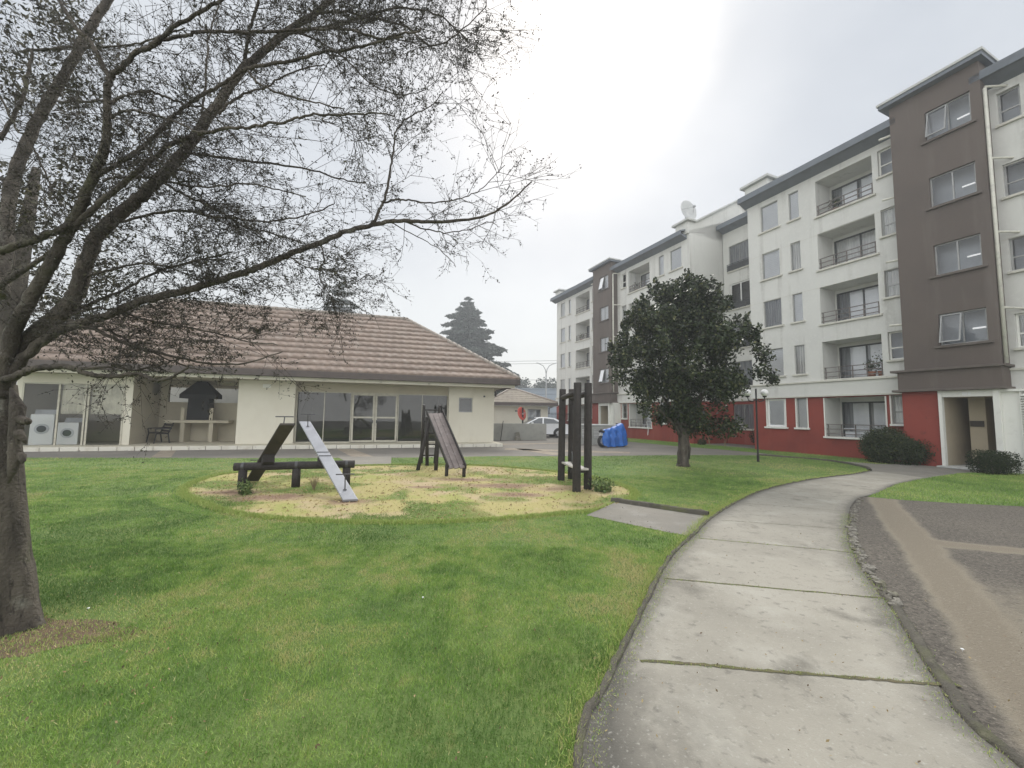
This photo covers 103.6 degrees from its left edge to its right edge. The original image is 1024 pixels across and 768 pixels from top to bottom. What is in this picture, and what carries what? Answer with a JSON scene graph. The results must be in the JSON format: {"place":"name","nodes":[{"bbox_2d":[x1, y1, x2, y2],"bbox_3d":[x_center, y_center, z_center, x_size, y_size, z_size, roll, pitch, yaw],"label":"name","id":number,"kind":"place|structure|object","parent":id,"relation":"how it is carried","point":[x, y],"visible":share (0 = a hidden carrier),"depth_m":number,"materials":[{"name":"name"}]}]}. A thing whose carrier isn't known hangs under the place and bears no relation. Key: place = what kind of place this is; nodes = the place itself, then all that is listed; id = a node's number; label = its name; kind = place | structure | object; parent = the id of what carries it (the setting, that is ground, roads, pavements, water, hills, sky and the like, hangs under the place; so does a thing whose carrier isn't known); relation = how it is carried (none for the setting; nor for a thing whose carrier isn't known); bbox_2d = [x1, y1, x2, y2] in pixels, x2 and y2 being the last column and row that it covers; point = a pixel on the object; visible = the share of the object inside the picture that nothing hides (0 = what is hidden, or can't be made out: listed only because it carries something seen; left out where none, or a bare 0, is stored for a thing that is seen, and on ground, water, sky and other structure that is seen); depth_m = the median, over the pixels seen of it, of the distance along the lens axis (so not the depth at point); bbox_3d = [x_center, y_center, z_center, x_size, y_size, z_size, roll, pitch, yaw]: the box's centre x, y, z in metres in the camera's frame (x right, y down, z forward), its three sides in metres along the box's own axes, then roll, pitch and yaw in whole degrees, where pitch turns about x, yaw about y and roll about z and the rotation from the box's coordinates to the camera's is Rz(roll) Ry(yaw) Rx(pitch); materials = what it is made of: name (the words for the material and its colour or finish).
{"place":"outdoors","nodes":[
{"label":"outdoors","id":0,"kind":"place"},
{"bbox_2d":[146,423,173,443],"bbox_3d":[-15.399,2.127,17.631,1.160,0.890,0.659,-2,-5,34],"label":"bench","id":1,"kind":"object","parent":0,"point":[163,427],"visible":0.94,"depth_m":17.62,"materials":[{"name":"black metal"}]},
{"bbox_2d":[338,456,390,464],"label":"cross path","id":2,"kind":"structure","parent":0,"point":[374,460],"depth_m":13.70,"materials":[{"name":"concrete"}]},
{"bbox_2d":[186,465,628,520],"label":"play ground","id":3,"kind":"structure","parent":0,"point":[431,498],"depth_m":7.98,"materials":[{"name":"sand"}]},
{"bbox_2d":[236,479,256,494],"bbox_3d":[-5.100,1.964,7.746,0.331,0.370,0.375,5,-6,-44],"label":"weed","id":4,"kind":"object","parent":3,"relation":"on","point":[244,489],"visible":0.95,"depth_m":7.69,"materials":[{"name":"green"}]},
{"bbox_2d":[233,414,357,501],"bbox_3d":[-4.256,1.419,8.403,3.763,1.576,1.830,-2,-5,32],"label":"seesaw","id":5,"kind":"object","parent":3,"relation":"on","point":[340,480],"visible":0.98,"depth_m":8.32,"materials":[{"name":"wood"}]},
{"bbox_2d":[416,404,466,476],"bbox_3d":[-2.182,1.517,11.401,0.926,1.897,3.153,3,-5,-25],"label":"slide","id":6,"kind":"object","parent":3,"relation":"on","point":[446,443],"visible":0.93,"depth_m":11.37,"materials":[{"name":"brown wood"}]},
{"bbox_2d":[558,382,591,491],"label":"wooden posts","id":7,"kind":"object","parent":3,"relation":"on","point":[575,395],"visible":0.9,"depth_m":8.83,"materials":[{"name":"brown wood"}]},
{"bbox_2d":[588,475,614,492],"bbox_3d":[1.862,2.127,8.605,0.632,0.373,0.767,-2,-5,35],"label":"weed","id":8,"kind":"object","parent":3,"relation":"on","point":[601,485],"visible":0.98,"depth_m":8.52,"materials":[{"name":"green"}]},
{"bbox_2d":[24,435,956,492],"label":"driveway","id":9,"kind":"structure","parent":0,"point":[638,449],"depth_m":16.67,"materials":[{"name":"asphalt"}]},
{"bbox_2d":[152,450,175,456],"bbox_3d":[-12.957,2.570,15.060,0.544,0.001,3.868,4,-5,-37],"label":"paving band","id":10,"kind":"object","parent":9,"relation":"on","point":[165,453],"visible":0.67,"depth_m":14.80,"materials":[{"name":"concrete"}]},
{"bbox_2d":[170,387,238,402],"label":"boundary wall","id":11,"kind":"structure","parent":9,"relation":"on","point":[229,395],"depth_m":27.98,"materials":[{"name":"paint"}]},
{"bbox_2d":[17,298,520,451],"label":"clubhouse","id":12,"kind":"structure","parent":9,"relation":"on","point":[390,379],"depth_m":18.97,"materials":[{"name":"tile"}]},
{"bbox_2d":[28,409,59,444],"bbox_3d":[-18.661,1.714,16.081,0.640,1.380,0.676,4,-6,-37],"label":"washing machine","id":13,"kind":"object","parent":12,"relation":"on","point":[42,428],"visible":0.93,"depth_m":15.86,"materials":[{"name":"white metal"}]},
{"bbox_2d":[56,418,85,444],"bbox_3d":[-17.920,1.911,16.423,0.640,1.060,0.676,3,-5,-23],"label":"washing machine","id":14,"kind":"object","parent":12,"relation":"on","point":[69,431],"visible":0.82,"depth_m":16.17,"materials":[{"name":"white metal"}]},
{"bbox_2d":[163,381,233,441],"bbox_3d":[-14.471,1.272,18.719,2.500,2.780,0.780,2,-5,-17],"label":"barbecue","id":15,"kind":"object","parent":12,"relation":"on","point":[197,394],"visible":0.94,"depth_m":18.51,"materials":[{"name":"black metal"}]},
{"bbox_2d":[350,393,374,441],"bbox_3d":[-7.224,1.638,19.550,1.044,2.334,0.085,2,-5,-17],"label":"glazed door","id":16,"kind":"structure","parent":12,"relation":"in","point":[363,405],"depth_m":19.56,"materials":[{"name":"beige metal"}]},
{"bbox_2d":[374,394,397,441],"bbox_3d":[-6.206,1.677,19.865,1.044,2.334,0.085,2,-5,-17],"label":"glazed door","id":17,"kind":"structure","parent":12,"relation":"in","point":[385,430],"depth_m":19.88,"materials":[{"name":"beige metal"}]},
{"bbox_2d":[459,398,471,411],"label":"window","id":18,"kind":"structure","parent":12,"relation":"in","point":[465,404],"depth_m":21.29,"materials":[{"name":"glass"}]},
{"bbox_2d":[338,449,372,456],"bbox_3d":[-6.391,2.746,16.146,0.697,0.001,3.753,4,-5,-33],"label":"paving band","id":19,"kind":"object","parent":9,"relation":"on","point":[352,453],"visible":1,"depth_m":15.80,"materials":[{"name":"concrete"}]},
{"bbox_2d":[493,423,545,439],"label":"wall","id":20,"kind":"structure","parent":9,"relation":"on","point":[530,431],"depth_m":25.87,"materials":[{"name":"grey concrete"}]},
{"bbox_2d":[518,407,525,422],"bbox_3d":[0.697,2.616,27.120,0.383,2.149,0.953,-3,-6,38],"label":"sign","id":21,"kind":"object","parent":9,"relation":"on","point":[521,413],"visible":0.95,"depth_m":27.26,"materials":[{"name":"red metal"}]},
{"bbox_2d":[494,388,557,422],"bbox_3d":[0.711,2.351,35.450,5.933,3.950,5.300,1,-4,-2],"label":"gatehouse","id":22,"kind":"object","parent":9,"relation":"on","point":[508,403],"visible":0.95,"depth_m":33.46,"materials":[{"name":"paint"}]},
{"bbox_2d":[527,409,540,420],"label":"window","id":23,"kind":"structure","parent":22,"relation":"in","point":[532,413],"depth_m":34.15,"materials":[{"name":"glass"}]},
{"bbox_2d":[518,448,557,454],"bbox_3d":[1.083,2.982,17.867,0.880,0.001,3.248,4,-5,-34],"label":"paving band","id":24,"kind":"object","parent":9,"relation":"on","point":[548,452],"visible":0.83,"depth_m":17.74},
{"bbox_2d":[523,417,567,437],"bbox_3d":[1.923,3.195,29.748,4.395,1.520,2.040,2,-4,-9],"label":"parked car","id":25,"kind":"object","parent":9,"relation":"on","point":[552,427],"visible":0.34,"depth_m":29.11,"materials":[{"name":"white paint"}]},
{"bbox_2d":[536,362,555,397],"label":"street light","id":26,"kind":"object","parent":9,"relation":"on","point":[546,379],"visible":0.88,"depth_m":58.16,"materials":[{"name":"silver metal"}]},
{"bbox_2d":[504,448,629,452],"bbox_3d":[2.446,3.037,18.336,5.765,0.001,0.878,0,-4,11],"label":"paving band","id":27,"kind":"object","parent":9,"relation":"on","point":[567,450],"visible":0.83,"depth_m":18.32,"materials":[{"name":"concrete"}]},
{"bbox_2d":[581,424,615,443],"bbox_3d":[4.736,2.894,23.348,2.450,1.130,1.200,2,-4,-10],"label":"bin enclosure","id":28,"kind":"object","parent":9,"relation":"on","point":[596,428],"visible":0.3,"depth_m":22.82,"materials":[{"name":"grey concrete"}]},
{"bbox_2d":[597,423,627,446],"bbox_3d":[5.299,2.671,21.144,2.040,1.246,0.889,3,-5,-29],"label":"covered motorcycle","id":29,"kind":"object","parent":9,"relation":"on","point":[614,436],"visible":1,"depth_m":20.84,"materials":[{"name":"blue fabric"}]},
{"bbox_2d":[0,438,1023,767],"bbox_3d":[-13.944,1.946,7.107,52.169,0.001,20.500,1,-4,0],"label":"lawn","id":30,"kind":"structure","parent":0,"point":[126,611],"depth_m":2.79,"materials":[{"name":"plant"}]},
{"bbox_2d":[0,617,146,657],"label":"soil patch","id":31,"kind":"object","parent":30,"relation":"on","point":[55,625],"visible":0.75,"depth_m":2.83,"materials":[{"name":"soil"}]},
{"bbox_2d":[0,0,582,638],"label":"bare tree","id":32,"kind":"object","parent":31,"relation":"on","point":[20,602],"visible":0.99,"depth_m":3.04,"materials":[{"name":"brown plant"}]},
{"bbox_2d":[0,0,153,384],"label":"leafy tree","id":33,"kind":"object","parent":30,"relation":"on","point":[27,251],"visible":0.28,"depth_m":7.52,"materials":[{"name":"green plant"}]},
{"bbox_2d":[0,495,1021,764],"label":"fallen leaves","id":34,"kind":"object","parent":30,"relation":"on","point":[354,667],"visible":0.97,"depth_m":2.65,"materials":[{"name":"brown plant"}]},
{"bbox_2d":[588,502,708,534],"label":"concrete slab","id":35,"kind":"structure","parent":30,"relation":"on","point":[660,519],"depth_m":6.40,"materials":[{"name":"concrete"}]},
{"bbox_2d":[611,497,708,515],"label":"ramp kerb","id":36,"kind":"structure","parent":30,"relation":"on","point":[665,507],"depth_m":6.96,"materials":[{"name":"concrete"}]},
{"bbox_2d":[605,268,780,466],"bbox_3d":[5.628,-0.550,13.356,4.852,6.603,4.921,4,-5,-35],"label":"evergreen tree","id":37,"kind":"object","parent":30,"relation":"on","point":[684,315],"visible":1,"depth_m":12.85,"materials":[{"name":"green plant"}]},
{"bbox_2d":[743,389,768,461],"bbox_3d":[9.060,1.520,14.907,0.859,2.700,0.259,0,-4,7],"label":"lamp post","id":38,"kind":"object","parent":30,"relation":"on","point":[764,393],"visible":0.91,"depth_m":14.91,"materials":[{"name":"black metal"}]},
{"bbox_2d":[759,454,871,469],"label":"island kerb","id":39,"kind":"structure","parent":30,"relation":"on","point":[859,465],"depth_m":15.58,"materials":[{"name":"concrete"}]},
{"bbox_2d":[0,0,1023,387],"label":"sky","id":40,"kind":"structure","parent":0,"point":[661,105],"materials":[{"name":"white"}]},
{"bbox_2d":[628,438,897,463],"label":"building lawn","id":41,"kind":"structure","parent":0,"point":[789,453],"depth_m":19.08,"materials":[{"name":"grass"}]},
{"bbox_2d":[856,425,938,465],"bbox_3d":[14.262,2.242,14.783,2.600,1.436,1.312,-1,-5,25],"label":"hedge","id":42,"kind":"object","parent":41,"relation":"on","point":[884,445],"visible":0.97,"depth_m":14.69,"materials":[{"name":"green plant"}]},
{"bbox_2d":[583,471,1018,767],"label":"path","id":43,"kind":"structure","parent":0,"point":[708,725],"depth_m":2.60,"materials":[{"name":"concrete"}]},
{"bbox_2d":[573,470,870,767],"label":"path kerb","id":44,"kind":"structure","parent":43,"relation":"on","point":[590,705],"depth_m":2.63,"materials":[{"name":"concrete"}]},
{"bbox_2d":[665,578,883,597],"bbox_3d":[2.418,1.911,3.785,1.869,0.001,0.032,0,-4,12],"label":"path joint","id":45,"kind":"object","parent":43,"relation":"on","point":[781,588],"visible":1,"depth_m":3.75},
{"bbox_2d":[584,513,1015,767],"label":"path weeds","id":46,"kind":"object","parent":43,"relation":"on","point":[848,522],"visible":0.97,"depth_m":2.77,"materials":[{"name":"green plant"}]},
{"bbox_2d":[640,660,961,686],"bbox_3d":[1.765,1.806,2.526,1.874,0.001,0.047,0,-4,7],"label":"path joint","id":47,"kind":"object","parent":43,"relation":"on","point":[803,673],"visible":1,"depth_m":2.52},
{"bbox_2d":[716,443,953,709],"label":"ground","id":48,"kind":"structure","parent":0,"point":[948,701],"depth_m":23.55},
{"bbox_2d":[322,275,359,312],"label":"conifer","id":49,"kind":"object","parent":48,"relation":"on","point":[347,305],"visible":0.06,"depth_m":81.19,"materials":[{"name":"green plant"}]},
{"bbox_2d":[439,296,518,393],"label":"conifer","id":50,"kind":"object","parent":48,"relation":"on","point":[466,331],"visible":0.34,"depth_m":84.76,"materials":[{"name":"green plant"}]},
{"bbox_2d":[516,377,535,387],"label":"tree","id":51,"kind":"object","parent":48,"relation":"on","point":[523,383],"visible":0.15,"depth_m":110.99,"materials":[{"name":"green plant"}]},
{"bbox_2d":[517,388,556,417],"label":"warehouse","id":52,"kind":"structure","parent":48,"relation":"on","point":[551,393],"depth_m":92.09,"materials":[{"name":"blue"}]},
{"bbox_2d":[533,377,556,387],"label":"tree","id":53,"kind":"object","parent":48,"relation":"on","point":[541,384],"visible":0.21,"depth_m":112.02,"materials":[{"name":"green plant"}]},
{"bbox_2d":[550,199,746,443],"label":"apartment block","id":54,"kind":"structure","parent":48,"relation":"on","point":[597,303],"depth_m":30.98,"materials":[{"name":"beige paint"}]},
{"bbox_2d":[601,337,607,351],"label":"window","id":55,"kind":"structure","parent":54,"relation":"in","point":[603,345],"depth_m":32.21,"materials":[{"name":"glass"}]},
{"bbox_2d":[601,306,607,320],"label":"window","id":56,"kind":"structure","parent":54,"relation":"in","point":[603,313],"depth_m":32.39,"materials":[{"name":"glass"}]},
{"bbox_2d":[601,275,607,289],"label":"window","id":57,"kind":"structure","parent":54,"relation":"in","point":[605,282],"depth_m":32.44,"materials":[{"name":"glass"}]},
{"bbox_2d":[601,368,608,382],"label":"window","id":58,"kind":"structure","parent":54,"relation":"in","point":[606,373],"depth_m":31.84,"materials":[{"name":"glass"}]},
{"bbox_2d":[641,272,649,286],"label":"balcony door","id":59,"kind":"structure","parent":54,"relation":"in","point":[647,275],"depth_m":30.63,"materials":[{"name":"grey"}]},
{"bbox_2d":[642,406,650,426],"bbox_3d":[10.244,2.634,29.221,0.080,2.080,2.170,3,-5,-23],"label":"balcony door","id":60,"kind":"structure","parent":54,"relation":"in","point":[644,419],"depth_m":29.89,"materials":[{"name":"grey"}]},
{"bbox_2d":[659,255,663,274],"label":"window","id":61,"kind":"structure","parent":54,"relation":"in","point":[661,265],"depth_m":27.63,"materials":[{"name":"glass"}]},
{"bbox_2d":[671,247,681,269],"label":"window","id":62,"kind":"structure","parent":54,"relation":"in","point":[678,253],"depth_m":26.45,"materials":[{"name":"glass"}]},
{"bbox_2d":[681,200,696,218],"bbox_3d":[11.419,-11.122,25.936,0.848,1.499,1.136,-2,-5,33],"label":"satellite dish","id":63,"kind":"object","parent":54,"relation":"on","point":[688,209],"visible":0.88,"depth_m":26.12,"materials":[{"name":"silver metal"}]},
{"bbox_2d":[716,46,1023,473],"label":"apartment block","id":64,"kind":"structure","parent":48,"relation":"on","point":[906,258],"depth_m":15.28,"materials":[{"name":"beige paint"}]},
{"bbox_2d":[729,240,748,270],"bbox_3d":[14.369,-8.078,25.394,0.050,1.650,1.430,3,-5,-23],"label":"window","id":65,"kind":"structure","parent":64,"relation":"in","point":[740,251],"depth_m":25.43,"materials":[{"name":"glass"}]},
{"bbox_2d":[730,279,749,306],"bbox_3d":[14.563,-5.520,25.298,0.550,2.150,2.030,3,-5,-23],"label":"window","id":66,"kind":"structure","parent":64,"relation":"in","point":[741,290],"depth_m":25.68,"materials":[{"name":"glass"}]},
{"bbox_2d":[733,360,752,387],"bbox_3d":[14.264,-0.586,24.820,0.050,1.650,1.430,3,-5,-23],"label":"window","id":67,"kind":"structure","parent":64,"relation":"in","point":[744,364],"depth_m":24.66,"materials":[{"name":"glass"}]},
{"bbox_2d":[734,404,753,428],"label":"window","id":68,"kind":"structure","parent":64,"relation":"in","point":[746,411],"depth_m":24.59,"materials":[{"name":"glass"}]},
{"bbox_2d":[761,201,777,231],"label":"window","id":69,"kind":"structure","parent":64,"relation":"in","point":[767,207],"depth_m":20.74,"materials":[{"name":"glass"}]},
{"bbox_2d":[763,249,779,278],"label":"window","id":70,"kind":"structure","parent":64,"relation":"in","point":[765,261],"depth_m":20.56,"materials":[{"name":"glass"}]},
{"bbox_2d":[764,298,781,327],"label":"window","id":71,"kind":"structure","parent":64,"relation":"in","point":[773,314],"depth_m":20.34,"materials":[{"name":"glass"}]},
{"bbox_2d":[767,348,783,376],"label":"window","id":72,"kind":"structure","parent":64,"relation":"in","point":[779,363],"depth_m":20.04,"materials":[{"name":"glass"}]},
{"bbox_2d":[768,399,785,426],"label":"window","id":73,"kind":"structure","parent":64,"relation":"in","point":[776,407],"depth_m":19.96,"materials":[{"name":"glass"}]},
{"bbox_2d":[789,191,798,219],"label":"window","id":74,"kind":"structure","parent":64,"relation":"in","point":[794,197],"depth_m":19.65,"materials":[{"name":"glass"}]},
{"bbox_2d":[791,241,800,269],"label":"window","id":75,"kind":"structure","parent":64,"relation":"in","point":[795,248],"depth_m":19.45,"materials":[{"name":"glass"}]},
{"bbox_2d":[793,293,802,321],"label":"window","id":76,"kind":"structure","parent":64,"relation":"in","point":[799,299],"depth_m":19.27,"materials":[{"name":"glass"}]},
{"bbox_2d":[795,345,805,373],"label":"window","id":77,"kind":"structure","parent":64,"relation":"in","point":[799,350],"depth_m":19.05,"materials":[{"name":"glass"}]},
{"bbox_2d":[797,398,807,427],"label":"window","id":78,"kind":"structure","parent":64,"relation":"in","point":[801,402],"depth_m":18.88,"materials":[{"name":"glass"}]},
{"bbox_2d":[826,195,841,209],"bbox_3d":[14.618,-8.115,18.240,0.561,0.817,0.579,4,-6,-37],"label":"potted plant","id":79,"kind":"object","parent":64,"relation":"on","point":[835,201],"visible":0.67,"depth_m":18.15,"materials":[{"name":"green plant"}]},
{"bbox_2d":[832,173,872,207],"bbox_3d":[15.578,-8.194,18.105,0.080,2.080,2.070,3,-5,-23],"label":"balcony door","id":80,"kind":"structure","parent":64,"relation":"in","point":[867,179],"depth_m":18.33,"materials":[{"name":"grey"}]},
{"bbox_2d":[834,228,876,264],"bbox_3d":[15.544,-5.696,17.914,0.080,2.080,2.070,3,-5,-23],"label":"balcony door","id":81,"kind":"structure","parent":64,"relation":"in","point":[869,236],"depth_m":18.18,"materials":[{"name":"grey"}]},
{"bbox_2d":[837,285,879,320],"bbox_3d":[15.509,-3.199,17.722,0.080,2.080,2.070,3,-5,-23],"label":"balcony door","id":82,"kind":"structure","parent":64,"relation":"in","point":[870,294],"depth_m":17.97,"materials":[{"name":"grey"}]},
{"bbox_2d":[839,342,882,377],"bbox_3d":[15.474,-0.701,17.531,0.080,2.080,2.070,3,-5,-23],"label":"balcony door","id":83,"kind":"structure","parent":64,"relation":"in","point":[858,354],"depth_m":17.86,"materials":[{"name":"grey"}]},
{"bbox_2d":[844,428,881,437],"bbox_3d":[14.766,2.320,16.866,0.600,0.914,1.200,3,-5,-23],"label":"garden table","id":84,"kind":"object","parent":64,"relation":"on","point":[850,432],"visible":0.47,"depth_m":16.97,"materials":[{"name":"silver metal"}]},
{"bbox_2d":[842,401,885,435],"bbox_3d":[15.439,1.796,17.339,0.080,2.080,2.070,3,-5,-23],"label":"balcony door","id":85,"kind":"structure","parent":64,"relation":"in","point":[858,414],"depth_m":17.63,"materials":[{"name":"grey"}]},
{"bbox_2d":[863,359,877,375],"bbox_3d":[14.837,-0.667,16.639,0.516,0.758,0.526,0,-4,12],"label":"potted plant","id":86,"kind":"object","parent":64,"relation":"on","point":[871,366],"visible":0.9,"depth_m":16.59,"materials":[{"name":"green plant"}]},
{"bbox_2d":[868,350,883,375],"bbox_3d":[15.060,-0.848,16.394,0.881,1.087,0.941,3,-5,-23],"label":"potted plant","id":87,"kind":"object","parent":64,"relation":"on","point":[878,365],"visible":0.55,"depth_m":16.37,"materials":[{"name":"green plant"}]},
{"bbox_2d":[878,147,891,175],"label":"window","id":88,"kind":"structure","parent":64,"relation":"in","point":[885,158],"depth_m":16.72,"materials":[{"name":"glass"}]},
{"bbox_2d":[882,207,895,235],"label":"window","id":89,"kind":"structure","parent":64,"relation":"in","point":[888,216],"depth_m":16.21,"materials":[{"name":"glass"}]},
{"bbox_2d":[885,268,899,296],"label":"window","id":90,"kind":"structure","parent":64,"relation":"in","point":[892,276],"depth_m":16.01,"materials":[{"name":"glass"}]},
{"bbox_2d":[889,331,903,359],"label":"window","id":91,"kind":"structure","parent":64,"relation":"in","point":[895,338],"depth_m":16.13,"materials":[{"name":"glass"}]},
{"bbox_2d":[893,395,903,423],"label":"window","id":92,"kind":"structure","parent":64,"relation":"in","point":[897,399],"depth_m":15.69,"materials":[{"name":"glass"}]},
{"bbox_2d":[926,92,971,139],"bbox_3d":[15.677,-9.357,14.364,0.550,1.610,1.750,3,-5,-23],"label":"window","id":93,"kind":"structure","parent":64,"relation":"in","point":[958,113],"depth_m":14.53,"materials":[{"name":"glass"}]},
{"bbox_2d":[930,162,976,206],"bbox_3d":[15.642,-6.859,14.172,0.550,1.610,1.750,3,-5,-23],"label":"window","id":94,"kind":"structure","parent":64,"relation":"in","point":[959,182],"depth_m":14.37,"materials":[{"name":"glass"}]},
{"bbox_2d":[935,234,982,274],"bbox_3d":[15.607,-4.362,13.981,0.550,1.610,1.750,3,-5,-23],"label":"window","id":95,"kind":"structure","parent":64,"relation":"in","point":[963,253],"depth_m":14.18,"materials":[{"name":"glass"}]},
{"bbox_2d":[939,308,988,344],"bbox_3d":[15.572,-1.864,13.789,0.550,1.610,1.750,3,-5,-23],"label":"window","id":96,"kind":"structure","parent":64,"relation":"in","point":[974,328],"depth_m":13.93,"materials":[{"name":"glass"}]},
{"bbox_2d":[997,85,1021,123],"bbox_3d":[16.738,-9.151,13.454,0.550,1.610,1.100,3,-5,-23],"label":"window","id":97,"kind":"structure","parent":64,"relation":"in","point":[1009,104],"depth_m":13.62,"materials":[{"name":"glass"}]},
{"bbox_2d":[1003,159,1023,195],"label":"window","id":98,"kind":"structure","parent":64,"relation":"in","point":[1014,172],"depth_m":13.46,"materials":[{"name":"glass"}]},
{"bbox_2d":[1009,236,1023,270],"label":"window","id":99,"kind":"structure","parent":64,"relation":"in","point":[1016,244],"depth_m":13.33,"materials":[{"name":"glass"}]},
{"bbox_2d":[1016,313,1023,347],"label":"window","id":100,"kind":"structure","parent":64,"relation":"in","point":[1019,317],"depth_m":12.94,"materials":[{"name":"glass"}]},
{"bbox_2d":[759,453,988,479],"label":"entrance path","id":101,"kind":"structure","parent":0,"point":[925,471],"depth_m":13.01,"materials":[{"name":"concrete"}]},
{"bbox_2d":[847,497,1023,763],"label":"court","id":102,"kind":"object","parent":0,"point":[958,568],"visible":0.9,"depth_m":3.92,"materials":[{"name":"asphalt"}]},
{"bbox_2d":[845,498,902,605],"bbox_3d":[5.067,2.101,5.867,0.359,0.054,6.016,-3,-6,39],"label":"stone edging","id":103,"kind":"object","parent":102,"relation":"on","point":[852,533],"visible":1,"depth_m":4.69,"materials":[{"name":"stone"}]},
{"bbox_2d":[879,591,1023,767],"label":"court kerb","id":104,"kind":"structure","parent":102,"relation":"on","point":[961,708],"depth_m":2.35,"materials":[{"name":"concrete"}]},
{"bbox_2d":[868,473,1023,505],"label":"side lawn","id":105,"kind":"structure","parent":0,"point":[968,498],"depth_m":9.06,"materials":[{"name":"grass"}]},
{"bbox_2d":[965,449,1023,474],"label":"hedge","id":106,"kind":"object","parent":105,"relation":"on","point":[987,461],"visible":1,"depth_m":12.09,"materials":[{"name":"green plant"}]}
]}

